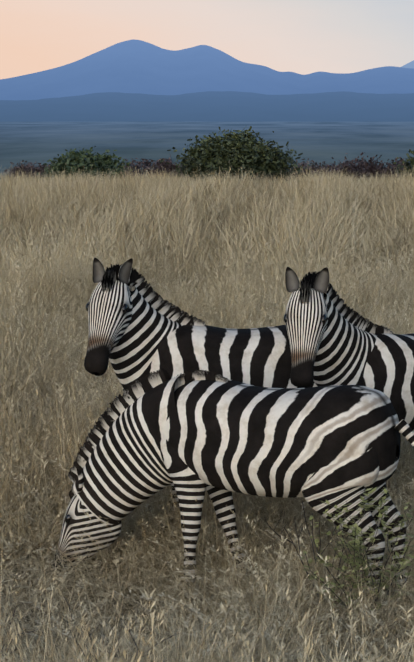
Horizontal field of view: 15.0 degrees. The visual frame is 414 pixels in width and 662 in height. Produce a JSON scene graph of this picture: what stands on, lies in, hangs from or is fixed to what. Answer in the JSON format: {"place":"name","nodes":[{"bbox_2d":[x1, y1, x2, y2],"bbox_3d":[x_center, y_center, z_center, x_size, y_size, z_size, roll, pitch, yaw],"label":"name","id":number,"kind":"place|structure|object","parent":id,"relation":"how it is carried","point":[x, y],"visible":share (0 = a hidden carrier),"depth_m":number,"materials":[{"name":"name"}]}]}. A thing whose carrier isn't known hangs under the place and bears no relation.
{"place":"outdoors","nodes":[
{"label":"outdoors","id":0,"kind":"place"},
{"bbox_2d":[0,0,413,78],"bbox_3d":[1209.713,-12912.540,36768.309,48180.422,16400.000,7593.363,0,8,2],"label":"sky","id":1,"kind":"structure","parent":0,"point":[303,37],"depth_m":41201.76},
{"bbox_2d":[0,122,413,661],"bbox_3d":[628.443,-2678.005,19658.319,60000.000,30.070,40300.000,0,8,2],"label":"ground","id":2,"kind":"structure","parent":0,"point":[40,142],"depth_m":2069.58,"materials":[{"name":"blue"}]},
{"bbox_2d":[0,606,37,660],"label":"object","id":3,"kind":"object","parent":2,"relation":"on","point":[15,634],"visible":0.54,"depth_m":7.13,"materials":[{"name":"plant"}]},
{"bbox_2d":[3,160,49,180],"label":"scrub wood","id":4,"kind":"object","parent":2,"relation":"on","point":[22,168],"visible":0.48,"depth_m":77.81,"materials":[{"name":"brown plant"}]},
{"bbox_2d":[30,160,55,176],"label":"scrub wood","id":5,"kind":"object","parent":2,"relation":"on","point":[43,165],"visible":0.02,"depth_m":87.98,"materials":[{"name":"brown plant"}]},
{"bbox_2d":[37,146,133,181],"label":"bush","id":6,"kind":"object","parent":2,"relation":"on","point":[77,161],"visible":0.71,"depth_m":68.55,"materials":[{"name":"green plant"}]},
{"bbox_2d":[54,596,178,661],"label":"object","id":7,"kind":"object","parent":2,"relation":"on","point":[106,638],"visible":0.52,"depth_m":7.09,"materials":[{"name":"beige plant"}]},
{"bbox_2d":[118,158,155,179],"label":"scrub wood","id":8,"kind":"object","parent":2,"relation":"on","point":[143,164],"visible":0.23,"depth_m":80.24,"materials":[{"name":"brown plant"}]},
{"bbox_2d":[139,156,183,180],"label":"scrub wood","id":9,"kind":"object","parent":2,"relation":"on","point":[158,165],"visible":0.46,"depth_m":75.42,"materials":[{"name":"brown plant"}]},
{"bbox_2d":[0,229,413,661],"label":"grass","id":10,"kind":"structure","parent":2,"relation":"on","point":[47,380],"depth_m":9.61,"materials":[{"name":"beige plant"}]},
{"bbox_2d":[0,164,413,294],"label":"grass","id":11,"kind":"structure","parent":2,"relation":"on","point":[375,215],"depth_m":35.12,"materials":[{"name":"beige plant"}]},
{"bbox_2d":[51,368,413,605],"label":"zebra","id":12,"kind":"object","parent":2,"relation":"on","point":[193,435],"visible":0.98,"depth_m":8.79,"materials":[{"name":"black"}]},
{"bbox_2d":[160,125,310,183],"bbox_3d":[1.112,-6.880,63.372,6.101,2.797,5.998,0,8,2],"label":"bush","id":13,"kind":"object","parent":2,"relation":"on","point":[235,151],"visible":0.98,"depth_m":62.30,"materials":[{"name":"green plant"}]},
{"bbox_2d":[259,167,308,181],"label":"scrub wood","id":14,"kind":"object","parent":2,"relation":"on","point":[292,173],"visible":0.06,"depth_m":76.15,"materials":[{"name":"brown plant"}]},
{"bbox_2d":[265,500,356,605],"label":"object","id":15,"kind":"object","parent":2,"relation":"on","point":[298,535],"visible":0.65,"depth_m":8.51,"materials":[{"name":"green plant"}]},
{"bbox_2d":[290,158,345,178],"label":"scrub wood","id":16,"kind":"object","parent":2,"relation":"on","point":[313,167],"visible":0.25,"depth_m":77.17,"materials":[{"name":"brown plant"}]},
{"bbox_2d":[308,157,366,177],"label":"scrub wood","id":17,"kind":"object","parent":2,"relation":"on","point":[339,164],"visible":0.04,"depth_m":86.24,"materials":[{"name":"brown plant"}]},
{"bbox_2d":[284,267,413,481],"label":"zebra","id":18,"kind":"object","parent":2,"relation":"on","point":[334,339],"visible":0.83,"depth_m":9.90,"materials":[{"name":"black"}]},
{"bbox_2d":[301,525,413,635],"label":"shrub","id":19,"kind":"object","parent":2,"relation":"on","point":[360,551],"visible":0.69,"depth_m":8.22,"materials":[{"name":"green plant"}]},
{"bbox_2d":[308,488,413,616],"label":"shrub","id":20,"kind":"object","parent":2,"relation":"on","point":[355,532],"visible":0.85,"depth_m":8.30,"materials":[{"name":"green plant"}]},
{"bbox_2d":[334,152,393,182],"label":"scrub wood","id":21,"kind":"object","parent":2,"relation":"on","point":[363,165],"visible":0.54,"depth_m":78.67,"materials":[{"name":"brown plant"}]},
{"bbox_2d":[356,157,410,181],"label":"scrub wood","id":22,"kind":"object","parent":2,"relation":"on","point":[393,166],"visible":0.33,"depth_m":78.32,"materials":[{"name":"brown plant"}]},
{"bbox_2d":[390,149,413,179],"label":"bush","id":23,"kind":"object","parent":2,"relation":"on","point":[408,164],"visible":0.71,"depth_m":66.62,"materials":[{"name":"green plant"}]},
{"bbox_2d":[0,39,413,99],"bbox_3d":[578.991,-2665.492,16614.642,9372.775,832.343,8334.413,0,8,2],"label":"mountain","id":24,"kind":"structure","parent":0,"point":[135,66],"depth_m":14839.08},
{"bbox_2d":[0,91,413,121],"bbox_3d":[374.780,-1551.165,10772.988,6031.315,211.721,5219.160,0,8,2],"label":"foothills","id":25,"kind":"structure","parent":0,"point":[236,106],"depth_m":9170.84,"materials":[{"name":"blue"}]},
{"bbox_2d":[402,60,413,68],"bbox_3d":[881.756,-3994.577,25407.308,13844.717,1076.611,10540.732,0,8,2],"label":"mountain","id":26,"kind":"structure","parent":0,"point":[410,64],"depth_m":25275.90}
]}

